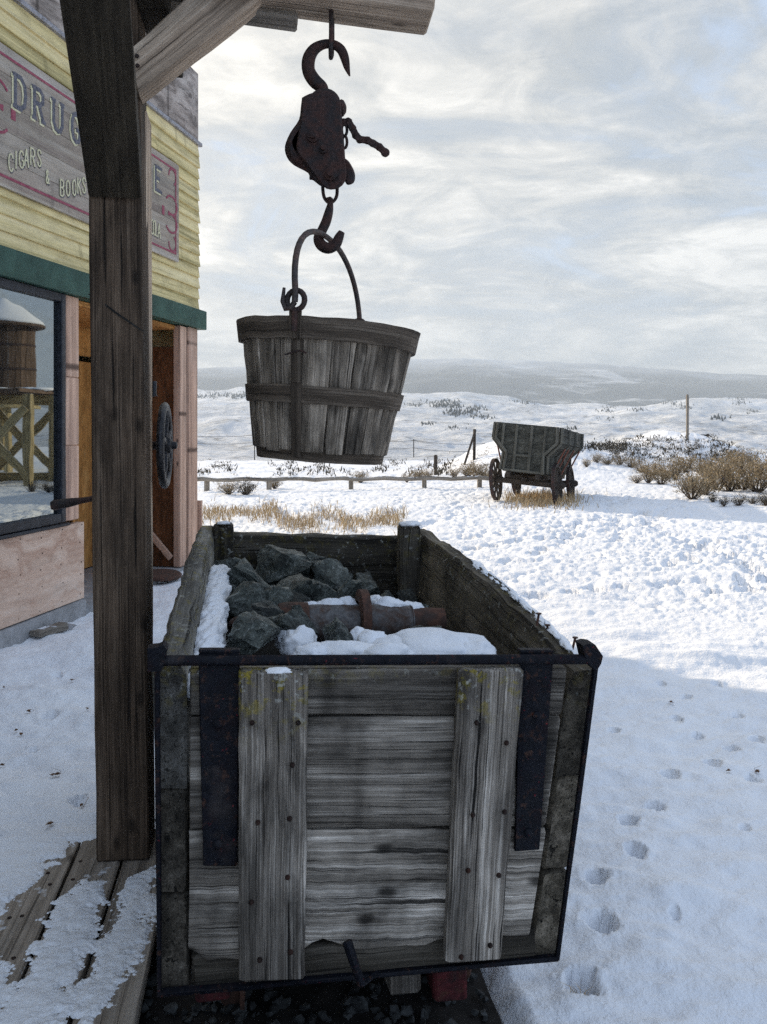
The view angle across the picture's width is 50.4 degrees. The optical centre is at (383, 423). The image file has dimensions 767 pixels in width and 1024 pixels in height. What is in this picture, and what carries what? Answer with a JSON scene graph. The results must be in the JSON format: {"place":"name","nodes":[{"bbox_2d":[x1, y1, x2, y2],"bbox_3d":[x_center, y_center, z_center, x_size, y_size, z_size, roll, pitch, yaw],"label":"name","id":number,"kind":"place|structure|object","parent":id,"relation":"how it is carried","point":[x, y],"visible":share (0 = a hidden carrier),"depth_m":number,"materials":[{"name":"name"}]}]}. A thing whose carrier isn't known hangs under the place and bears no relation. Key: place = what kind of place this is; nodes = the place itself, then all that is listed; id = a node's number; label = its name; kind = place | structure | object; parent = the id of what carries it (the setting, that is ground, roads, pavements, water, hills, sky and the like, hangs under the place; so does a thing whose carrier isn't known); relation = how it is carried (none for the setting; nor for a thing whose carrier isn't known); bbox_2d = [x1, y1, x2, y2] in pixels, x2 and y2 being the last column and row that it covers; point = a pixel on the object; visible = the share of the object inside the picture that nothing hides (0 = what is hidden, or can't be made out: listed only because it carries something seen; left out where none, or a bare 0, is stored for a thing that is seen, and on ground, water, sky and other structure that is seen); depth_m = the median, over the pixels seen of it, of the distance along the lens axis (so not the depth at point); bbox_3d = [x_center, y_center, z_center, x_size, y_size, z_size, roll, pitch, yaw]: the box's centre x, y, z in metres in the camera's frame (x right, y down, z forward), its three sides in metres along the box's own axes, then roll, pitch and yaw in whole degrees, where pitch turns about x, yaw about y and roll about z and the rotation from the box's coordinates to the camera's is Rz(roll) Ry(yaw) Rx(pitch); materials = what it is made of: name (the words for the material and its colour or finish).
{"place":"outdoors","nodes":[
{"label":"outdoors","id":0,"kind":"place"},
{"bbox_2d":[202,495,408,534],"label":"dry grass","id":1,"kind":"structure","parent":0,"point":[343,520],"depth_m":13.47,"materials":[{"name":"beige plant"}]},
{"bbox_2d":[0,430,766,1023],"bbox_3d":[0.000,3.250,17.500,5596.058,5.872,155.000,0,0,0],"label":"snow ground","id":2,"kind":"structure","parent":0,"point":[654,592],"depth_m":4.58,"materials":[{"name":"white snow"}]},
{"bbox_2d":[30,622,68,636],"bbox_3d":[-2.544,1.570,6.197,0.122,0.059,0.285,0,0,25],"label":"loose board","id":3,"kind":"object","parent":2,"relation":"on","point":[57,627],"visible":1,"depth_m":6.16,"materials":[{"name":"grey wood"}]},
{"bbox_2d":[68,623,75,629],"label":"loose stone","id":4,"kind":"object","parent":2,"relation":"on","point":[71,626],"visible":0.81,"depth_m":6.35,"materials":[{"name":"stone"}]},
{"bbox_2d":[0,833,156,1023],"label":"boardwalk","id":5,"kind":"structure","parent":2,"relation":"on","point":[21,929],"depth_m":2.52,"materials":[{"name":"wood"}]},
{"bbox_2d":[0,830,156,1023],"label":"snow on boardwalk","id":6,"kind":"structure","parent":5,"relation":"on","point":[62,948],"depth_m":2.38,"materials":[{"name":"white snow"}]},
{"bbox_2d":[60,0,434,861],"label":"hoist frame","id":7,"kind":"object","parent":5,"relation":"on","point":[128,58],"visible":0.98,"depth_m":2.82,"materials":[{"name":"brown wood"}]},
{"bbox_2d":[50,381,177,509],"bbox_3d":[-1.026,0.083,3.160,0.454,0.489,0.332,0,0,0],"label":"hand winch","id":8,"kind":"object","parent":7,"relation":"attached to","point":[164,444],"visible":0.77,"depth_m":3.07,"materials":[{"name":"metal"}]},
{"bbox_2d":[285,39,389,253],"bbox_3d":[-0.170,-1.008,2.949,0.385,0.782,0.133,0,0,0],"label":"pulley block","id":9,"kind":"object","parent":7,"relation":"hanging from","point":[315,147],"depth_m":2.91,"materials":[{"name":"metal"}]},
{"bbox_2d":[236,229,420,464],"bbox_3d":[-0.200,-0.270,2.969,0.668,0.839,0.701,0,0,0],"label":"wooden bucket","id":10,"kind":"object","parent":9,"relation":"hanging from","point":[323,389],"visible":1,"depth_m":2.73,"materials":[{"name":"wood"}]},
{"bbox_2d":[0,0,206,648],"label":"drug store","id":11,"kind":"structure","parent":2,"relation":"on","point":[46,571],"depth_m":6.55,"materials":[{"name":"yellow wood"}]},
{"bbox_2d":[0,277,70,539],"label":"window","id":12,"kind":"structure","parent":11,"relation":"in","point":[32,318],"depth_m":6.22,"materials":[{"name":"glass"}]},
{"bbox_2d":[0,42,178,261],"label":"shop sign","id":13,"kind":"object","parent":11,"relation":"attached to","point":[41,159],"visible":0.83,"depth_m":6.33,"materials":[{"name":"grey paint"}]},
{"bbox_2d":[153,569,181,580],"bbox_3d":[-2.235,1.523,8.192,0.410,0.062,0.410,0,0,0],"label":"round lid","id":14,"kind":"object","parent":2,"relation":"on","point":[165,574],"visible":0.73,"depth_m":8.13,"materials":[{"name":"brown wood"}]},
{"bbox_2d":[212,480,241,493],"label":"sagebrush","id":15,"kind":"object","parent":2,"relation":"on","point":[228,489],"visible":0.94,"depth_m":18.30,"materials":[{"name":"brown plant"}]},
{"bbox_2d":[232,474,260,494],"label":"sagebrush","id":16,"kind":"object","parent":2,"relation":"on","point":[248,490],"visible":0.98,"depth_m":18.16,"materials":[{"name":"grey plant"}]},
{"bbox_2d":[270,476,284,488],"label":"sagebrush","id":17,"kind":"object","parent":2,"relation":"on","point":[274,484],"visible":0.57,"depth_m":19.98,"materials":[{"name":"brown plant"}]},
{"bbox_2d":[138,831,501,1023],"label":"gravel bed","id":18,"kind":"object","parent":2,"relation":"on","point":[326,997],"visible":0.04,"depth_m":2.33,"materials":[{"name":"black gravel"}]},
{"bbox_2d":[147,522,602,1009],"bbox_3d":[-0.126,1.069,2.878,1.144,1.261,2.011,0,0,-9],"label":"ore cart","id":19,"kind":"object","parent":18,"relation":"on","point":[400,824],"visible":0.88,"depth_m":1.95,"materials":[{"name":"grey wood"}]},
{"bbox_2d":[214,557,241,568],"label":"ore rock","id":20,"kind":"object","parent":19,"relation":"in","point":[231,562],"visible":0.36,"depth_m":3.45,"materials":[{"name":"grey stone"}]},
{"bbox_2d":[226,581,266,622],"bbox_3d":[-0.462,0.617,2.769,0.189,0.153,0.125,0,0,-29],"label":"ore rock","id":21,"kind":"object","parent":19,"relation":"in","point":[243,596],"visible":0.51,"depth_m":2.74,"materials":[{"name":"grey stone"}]},
{"bbox_2d":[227,558,269,595],"bbox_3d":[-0.555,0.623,3.137,0.260,0.212,0.157,0,0,40],"label":"ore rock","id":22,"kind":"object","parent":19,"relation":"on","point":[240,571],"visible":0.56,"depth_m":3.07,"materials":[{"name":"grey stone"}]},
{"bbox_2d":[226,610,281,654],"bbox_3d":[-0.389,0.619,2.412,0.170,0.124,0.208,0,0,0],"label":"ore rock","id":23,"kind":"object","parent":19,"relation":"in","point":[252,632],"visible":0.81,"depth_m":2.35,"materials":[{"name":"grey stone"}]},
{"bbox_2d":[250,600,284,616],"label":"ore rock","id":24,"kind":"object","parent":19,"relation":"in","point":[266,608],"visible":0.49,"depth_m":2.60,"materials":[{"name":"grey stone"}]},
{"bbox_2d":[265,584,293,605],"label":"ore rock","id":25,"kind":"object","parent":19,"relation":"in","point":[278,594],"visible":0.3,"depth_m":2.78,"materials":[{"name":"grey stone"}]},
{"bbox_2d":[255,544,311,585],"bbox_3d":[-0.418,0.603,3.423,0.255,0.176,0.250,0,0,0],"label":"ore rock","id":26,"kind":"object","parent":19,"relation":"in","point":[275,565],"visible":0.74,"depth_m":3.34,"materials":[{"name":"grey stone"}]},
{"bbox_2d":[267,610,307,630],"bbox_3d":[-0.290,0.615,2.498,0.146,0.092,0.094,0,0,39],"label":"ore rock","id":27,"kind":"object","parent":19,"relation":"in","point":[292,619],"visible":0.46,"depth_m":2.47,"materials":[{"name":"grey stone"}]},
{"bbox_2d":[277,573,313,600],"bbox_3d":[-0.337,0.631,3.063,0.194,0.122,0.136,0,0,16],"label":"ore rock","id":28,"kind":"object","parent":19,"relation":"in","point":[300,583],"visible":0.37,"depth_m":3.00,"materials":[{"name":"grey stone"}]},
{"bbox_2d":[292,590,310,601],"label":"ore rock","id":29,"kind":"object","parent":19,"relation":"in","point":[299,597],"visible":0.15,"depth_m":2.95,"materials":[{"name":"grey stone"}]},
{"bbox_2d":[304,551,324,576],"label":"ore rock","id":30,"kind":"object","parent":19,"relation":"in","point":[312,556],"visible":0.27,"depth_m":3.52,"materials":[{"name":"grey stone"}]},
{"bbox_2d":[312,579,337,601],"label":"ore rock","id":31,"kind":"object","parent":19,"relation":"in","point":[322,591],"visible":0.33,"depth_m":3.02,"materials":[{"name":"grey stone"}]},
{"bbox_2d":[311,558,352,591],"bbox_3d":[-0.220,0.649,3.409,0.178,0.174,0.172,0,0,13],"label":"ore rock","id":32,"kind":"object","parent":19,"relation":"in","point":[335,574],"visible":0.6,"depth_m":3.37,"materials":[{"name":"grey stone"}]},
{"bbox_2d":[228,589,446,641],"bbox_3d":[-0.149,0.653,2.703,0.725,0.197,0.196,0,0,-12],"label":"rusty pipe","id":33,"kind":"object","parent":19,"relation":"on","point":[364,612],"visible":0.38,"depth_m":2.68,"materials":[{"name":"brown metal"}]},
{"bbox_2d":[291,605,317,633],"bbox_3d":[-0.269,0.635,2.632,0.094,0.110,0.120,0,0,-41],"label":"ore rock","id":34,"kind":"object","parent":33,"relation":"on","point":[299,609],"visible":0.25,"depth_m":2.60,"materials":[{"name":"grey stone"}]},
{"bbox_2d":[322,617,353,640],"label":"ore rock","id":35,"kind":"object","parent":19,"relation":"in","point":[335,629],"visible":0.64,"depth_m":2.33,"materials":[{"name":"grey stone"}]},
{"bbox_2d":[187,564,495,700],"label":"snow in cart","id":36,"kind":"structure","parent":19,"relation":"on","point":[212,630],"depth_m":2.29,"materials":[{"name":"white snow"}]},
{"bbox_2d":[337,579,362,598],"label":"ore rock","id":37,"kind":"object","parent":19,"relation":"in","point":[350,588],"visible":0.72,"depth_m":3.17,"materials":[{"name":"grey stone"}]},
{"bbox_2d":[352,571,379,597],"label":"ore rock","id":38,"kind":"object","parent":19,"relation":"in","point":[369,583],"visible":0.45,"depth_m":3.47,"materials":[{"name":"grey stone"}]},
{"bbox_2d":[380,590,395,598],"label":"ore rock","id":39,"kind":"object","parent":19,"relation":"in","point":[386,593],"visible":0.2,"depth_m":3.29,"materials":[{"name":"grey stone"}]},
{"bbox_2d":[217,521,572,673],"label":"snow on rim","id":40,"kind":"structure","parent":19,"relation":"on","point":[564,642],"depth_m":2.47,"materials":[{"name":"white snow"}]},
{"bbox_2d":[396,588,418,601],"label":"ore rock","id":41,"kind":"object","parent":19,"relation":"in","point":[408,594],"visible":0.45,"depth_m":3.46,"materials":[{"name":"grey stone"}]},
{"bbox_2d":[409,625,441,627],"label":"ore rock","id":42,"kind":"object","parent":19,"relation":"in","point":[419,626],"visible":0.06,"depth_m":2.62,"materials":[{"name":"grey stone"}]},
{"bbox_2d":[197,475,488,490],"bbox_3d":[-0.979,1.482,19.753,7.345,0.441,0.217,0,0,-8],"label":"log rail","id":43,"kind":"object","parent":2,"relation":"on","point":[270,480],"visible":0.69,"depth_m":19.67,"materials":[{"name":"grey wood"}]},
{"bbox_2d":[352,470,370,482],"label":"sagebrush","id":44,"kind":"object","parent":2,"relation":"on","point":[359,474],"visible":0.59,"depth_m":22.00,"materials":[{"name":"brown plant"}]},
{"bbox_2d":[0,679,759,824],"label":"leaf litter","id":45,"kind":"object","parent":2,"relation":"on","point":[81,804],"visible":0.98,"depth_m":3.79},
{"bbox_2d":[408,467,427,476],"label":"sagebrush","id":46,"kind":"object","parent":2,"relation":"on","point":[421,473],"visible":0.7,"depth_m":22.96,"materials":[{"name":"brown plant"}]},
{"bbox_2d":[424,468,434,475],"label":"sagebrush","id":47,"kind":"object","parent":2,"relation":"on","point":[427,472],"visible":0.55,"depth_m":23.51,"materials":[{"name":"brown plant"}]},
{"bbox_2d":[434,455,437,474],"bbox_3d":[1.679,1.381,26.198,0.128,0.740,0.134,0,0,0],"label":"fence post","id":48,"kind":"object","parent":2,"relation":"on","point":[435,461],"visible":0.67,"depth_m":26.15,"materials":[{"name":"grey wood"}]},
{"bbox_2d":[444,467,461,476],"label":"sagebrush","id":49,"kind":"object","parent":2,"relation":"on","point":[452,472],"visible":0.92,"depth_m":23.28,"materials":[{"name":"brown plant"}]},
{"bbox_2d":[451,462,476,475],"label":"sagebrush","id":50,"kind":"object","parent":2,"relation":"on","point":[465,469],"visible":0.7,"depth_m":23.05,"materials":[{"name":"brown plant"}]},
{"bbox_2d":[197,432,743,476],"bbox_3d":[-1.950,2.909,57.592,23.335,5.192,68.155,0,0,-13],"label":"scrub","id":51,"kind":"object","parent":2,"relation":"on","point":[622,447],"visible":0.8,"depth_m":31.16,"materials":[{"name":"plant"}]},
{"bbox_2d":[464,429,476,464],"bbox_3d":[2.891,0.810,27.408,0.503,1.237,0.200,0,0,-15],"label":"braced post","id":52,"kind":"object","parent":2,"relation":"on","point":[473,440],"visible":0.85,"depth_m":27.36,"materials":[{"name":"grey wood"}]},
{"bbox_2d":[464,459,489,475],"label":"sagebrush","id":53,"kind":"object","parent":2,"relation":"on","point":[474,470],"visible":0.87,"depth_m":22.42,"materials":[{"name":"brown plant"}]},
{"bbox_2d":[476,464,488,475],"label":"sagebrush","id":54,"kind":"object","parent":2,"relation":"on","point":[483,472],"visible":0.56,"depth_m":22.56,"materials":[{"name":"brown plant"}]},
{"bbox_2d":[489,422,583,504],"bbox_3d":[3.327,0.833,17.510,1.547,1.735,3.242,0,0,22],"label":"ore wagon","id":55,"kind":"object","parent":2,"relation":"on","point":[536,455],"visible":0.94,"depth_m":16.26,"materials":[{"name":"grey wood"}]},
{"bbox_2d":[471,484,606,512],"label":"grass under wagon","id":56,"kind":"structure","parent":2,"relation":"on","point":[540,499],"depth_m":16.29,"materials":[{"name":"plant"}]},
{"bbox_2d":[579,458,591,466],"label":"sagebrush","id":57,"kind":"object","parent":2,"relation":"on","point":[586,464],"visible":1,"depth_m":24.42,"materials":[{"name":"brown plant"}]},
{"bbox_2d":[588,453,606,462],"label":"sagebrush","id":58,"kind":"object","parent":2,"relation":"on","point":[595,458],"visible":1,"depth_m":25.49,"materials":[{"name":"brown plant"}]},
{"bbox_2d":[600,455,614,464],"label":"sagebrush","id":59,"kind":"object","parent":2,"relation":"on","point":[608,461],"visible":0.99,"depth_m":25.56,"materials":[{"name":"brown plant"}]},
{"bbox_2d":[612,453,625,464],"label":"sagebrush","id":60,"kind":"object","parent":2,"relation":"on","point":[619,461],"visible":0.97,"depth_m":25.62,"materials":[{"name":"brown plant"}]},
{"bbox_2d":[617,457,642,467],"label":"sagebrush","id":61,"kind":"object","parent":2,"relation":"on","point":[632,461],"visible":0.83,"depth_m":25.34,"materials":[{"name":"brown plant"}]},
{"bbox_2d":[628,474,644,482],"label":"sagebrush","id":62,"kind":"object","parent":2,"relation":"on","point":[636,480],"visible":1,"depth_m":21.25,"materials":[{"name":"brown plant"}]},
{"bbox_2d":[631,456,651,472],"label":"sagebrush","id":63,"kind":"object","parent":2,"relation":"on","point":[640,466],"visible":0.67,"depth_m":24.16,"materials":[{"name":"brown plant"}]},
{"bbox_2d":[636,465,659,482],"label":"sagebrush","id":64,"kind":"object","parent":2,"relation":"on","point":[648,478],"visible":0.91,"depth_m":21.20,"materials":[{"name":"brown plant"}]},
{"bbox_2d":[634,457,671,472],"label":"sagebrush","id":65,"kind":"object","parent":2,"relation":"on","point":[656,465],"visible":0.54,"depth_m":23.53,"materials":[{"name":"brown plant"}]},
{"bbox_2d":[649,468,674,484],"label":"sagebrush","id":66,"kind":"object","parent":2,"relation":"on","point":[663,478],"visible":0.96,"depth_m":21.01,"materials":[{"name":"brown plant"}]},
{"bbox_2d":[648,461,683,476],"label":"sagebrush","id":67,"kind":"object","parent":2,"relation":"on","point":[662,469],"visible":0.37,"depth_m":22.65,"materials":[{"name":"brown plant"}]},
{"bbox_2d":[659,456,692,479],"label":"sagebrush","id":68,"kind":"object","parent":2,"relation":"on","point":[676,469],"visible":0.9,"depth_m":22.27,"materials":[{"name":"brown plant"}]},
{"bbox_2d":[671,452,700,472],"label":"sagebrush","id":69,"kind":"object","parent":2,"relation":"on","point":[691,463],"visible":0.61,"depth_m":25.09,"materials":[{"name":"brown plant"}]},
{"bbox_2d":[674,473,699,489],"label":"sagebrush","id":70,"kind":"object","parent":2,"relation":"on","point":[690,488],"visible":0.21,"depth_m":19.11,"materials":[{"name":"brown plant"}]},
{"bbox_2d":[686,394,688,439],"bbox_3d":[12.493,0.150,33.501,0.111,2.671,0.111,0,0,0],"label":"utility pole","id":71,"kind":"object","parent":2,"relation":"on","point":[687,415],"visible":0.6,"depth_m":33.45,"materials":[{"name":"grey wood"}]},
{"bbox_2d":[668,472,714,499],"bbox_3d":[6.455,1.325,17.095,1.011,0.639,0.970,0,0,3],"label":"sagebrush","id":72,"kind":"object","parent":2,"relation":"on","point":[696,492],"visible":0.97,"depth_m":17.06,"materials":[{"name":"brown plant"}]},
{"bbox_2d":[690,457,709,472],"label":"sagebrush","id":73,"kind":"object","parent":2,"relation":"on","point":[698,465],"visible":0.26,"depth_m":25.59,"materials":[{"name":"brown plant"}]},
{"bbox_2d":[681,461,724,494],"bbox_3d":[7.219,1.254,18.380,0.963,0.827,1.172,0,0,-10],"label":"sagebrush","id":74,"kind":"object","parent":2,"relation":"on","point":[715,480],"visible":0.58,"depth_m":18.17,"materials":[{"name":"brown plant"}]},
{"bbox_2d":[692,458,733,477],"bbox_3d":[9.461,1.300,23.463,1.287,0.679,0.976,0,0,-13],"label":"sagebrush","id":75,"kind":"object","parent":2,"relation":"on","point":[703,465],"visible":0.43,"depth_m":23.40,"materials":[{"name":"brown plant"}]},
{"bbox_2d":[707,492,719,501],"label":"sagebrush","id":76,"kind":"object","parent":2,"relation":"on","point":[712,497],"visible":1,"depth_m":16.47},
{"bbox_2d":[699,465,731,489],"bbox_3d":[7.938,1.316,19.401,0.930,0.660,0.861,0,0,33],"label":"sagebrush","id":77,"kind":"object","parent":2,"relation":"on","point":[720,482],"visible":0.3,"depth_m":19.39,"materials":[{"name":"brown plant"}]},
{"bbox_2d":[702,451,747,472],"bbox_3d":[10.098,1.216,24.169,1.188,0.836,1.253,0,0,15],"label":"sagebrush","id":78,"kind":"object","parent":2,"relation":"on","point":[728,461],"visible":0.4,"depth_m":24.04,"materials":[{"name":"brown plant"}]},
{"bbox_2d":[704,455,746,491],"bbox_3d":[8.088,1.224,19.195,1.042,0.946,1.320,0,0,32],"label":"sagebrush","id":79,"kind":"object","parent":2,"relation":"on","point":[730,477],"visible":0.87,"depth_m":19.15,"materials":[{"name":"brown plant"}]},
{"bbox_2d":[717,495,733,506],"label":"sagebrush","id":80,"kind":"object","parent":2,"relation":"on","point":[722,502],"visible":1,"depth_m":15.64,"materials":[{"name":"plant"}]},
{"bbox_2d":[725,448,749,461],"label":"sagebrush","id":81,"kind":"object","parent":2,"relation":"on","point":[740,453],"visible":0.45,"depth_m":28.41,"materials":[{"name":"brown plant"}]},
{"bbox_2d":[720,468,761,489],"bbox_3d":[8.582,1.365,19.610,1.115,0.584,1.149,0,0,38],"label":"sagebrush","id":82,"kind":"object","parent":2,"relation":"on","point":[742,488],"visible":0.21,"depth_m":19.50,"materials":[{"name":"brown plant"}]},
{"bbox_2d":[730,492,753,505],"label":"sagebrush","id":83,"kind":"object","parent":2,"relation":"on","point":[738,502],"visible":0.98,"depth_m":15.75,"materials":[{"name":"grey plant"}]},
{"bbox_2d":[727,455,757,471],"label":"sagebrush","id":84,"kind":"object","parent":2,"relation":"on","point":[743,461],"visible":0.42,"depth_m":24.96,"materials":[{"name":"brown plant"}]},
{"bbox_2d":[733,460,766,492],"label":"sagebrush","id":85,"kind":"object","parent":2,"relation":"on","point":[752,485],"visible":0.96,"depth_m":18.82,"materials":[{"name":"brown plant"}]},
{"bbox_2d":[739,448,766,463],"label":"sagebrush","id":86,"kind":"object","parent":2,"relation":"on","point":[754,454],"visible":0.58,"depth_m":28.63,"materials":[{"name":"brown plant"}]},
{"bbox_2d":[745,496,760,503],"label":"sagebrush","id":87,"kind":"object","parent":2,"relation":"on","point":[752,501],"visible":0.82,"depth_m":16.14,"materials":[{"name":"plant"}]},
{"bbox_2d":[742,456,766,475],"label":"sagebrush","id":88,"kind":"object","parent":2,"relation":"on","point":[756,465],"visible":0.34,"depth_m":24.29,"materials":[{"name":"brown plant"}]},
{"bbox_2d":[744,455,766,481],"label":"sagebrush","id":89,"kind":"object","parent":2,"relation":"on","point":[759,469],"visible":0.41,"depth_m":21.05,"materials":[{"name":"brown plant"}]},
{"bbox_2d":[754,491,766,505],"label":"sagebrush","id":90,"kind":"object","parent":2,"relation":"on","point":[763,501],"visible":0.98,"depth_m":15.83,"materials":[{"name":"plant"}]},
{"bbox_2d":[191,0,766,374],"label":"sky","id":91,"kind":"structure","parent":0,"point":[567,181],"materials":[{"name":"white"}]},
{"bbox_2d":[197,387,766,460],"bbox_3d":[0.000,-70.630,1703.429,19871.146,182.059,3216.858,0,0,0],"label":"snowy hills","id":92,"kind":"structure","parent":0,"point":[222,419],"depth_m":1028.39,"materials":[{"name":"white snow"}]},
{"bbox_2d":[197,443,466,451],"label":"wire","id":93,"kind":"object","parent":92,"relation":"on","point":[403,448],"visible":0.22,"depth_m":319.67,"materials":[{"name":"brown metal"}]},
{"bbox_2d":[204,435,484,443],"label":"wire","id":94,"kind":"object","parent":92,"relation":"on","point":[394,441],"visible":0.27,"depth_m":319.67,"materials":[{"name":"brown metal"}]},
{"bbox_2d":[197,391,759,429],"bbox_3d":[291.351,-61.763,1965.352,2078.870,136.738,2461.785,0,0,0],"label":"woods","id":95,"kind":"object","parent":92,"relation":"on","point":[456,412],"visible":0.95,"depth_m":1653.03,"materials":[{"name":"grey plant"}]},
{"bbox_2d":[197,358,766,406],"bbox_3d":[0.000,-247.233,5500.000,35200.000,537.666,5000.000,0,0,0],"label":"mountain","id":96,"kind":"structure","parent":0,"point":[547,382],"depth_m":5314.71,"materials":[{"name":"white snow"}]},
{"bbox_2d":[559,973,592,994],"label":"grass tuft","id":97,"kind":"object","parent":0,"point":[575,989],"visible":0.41,"depth_m":2.31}
]}

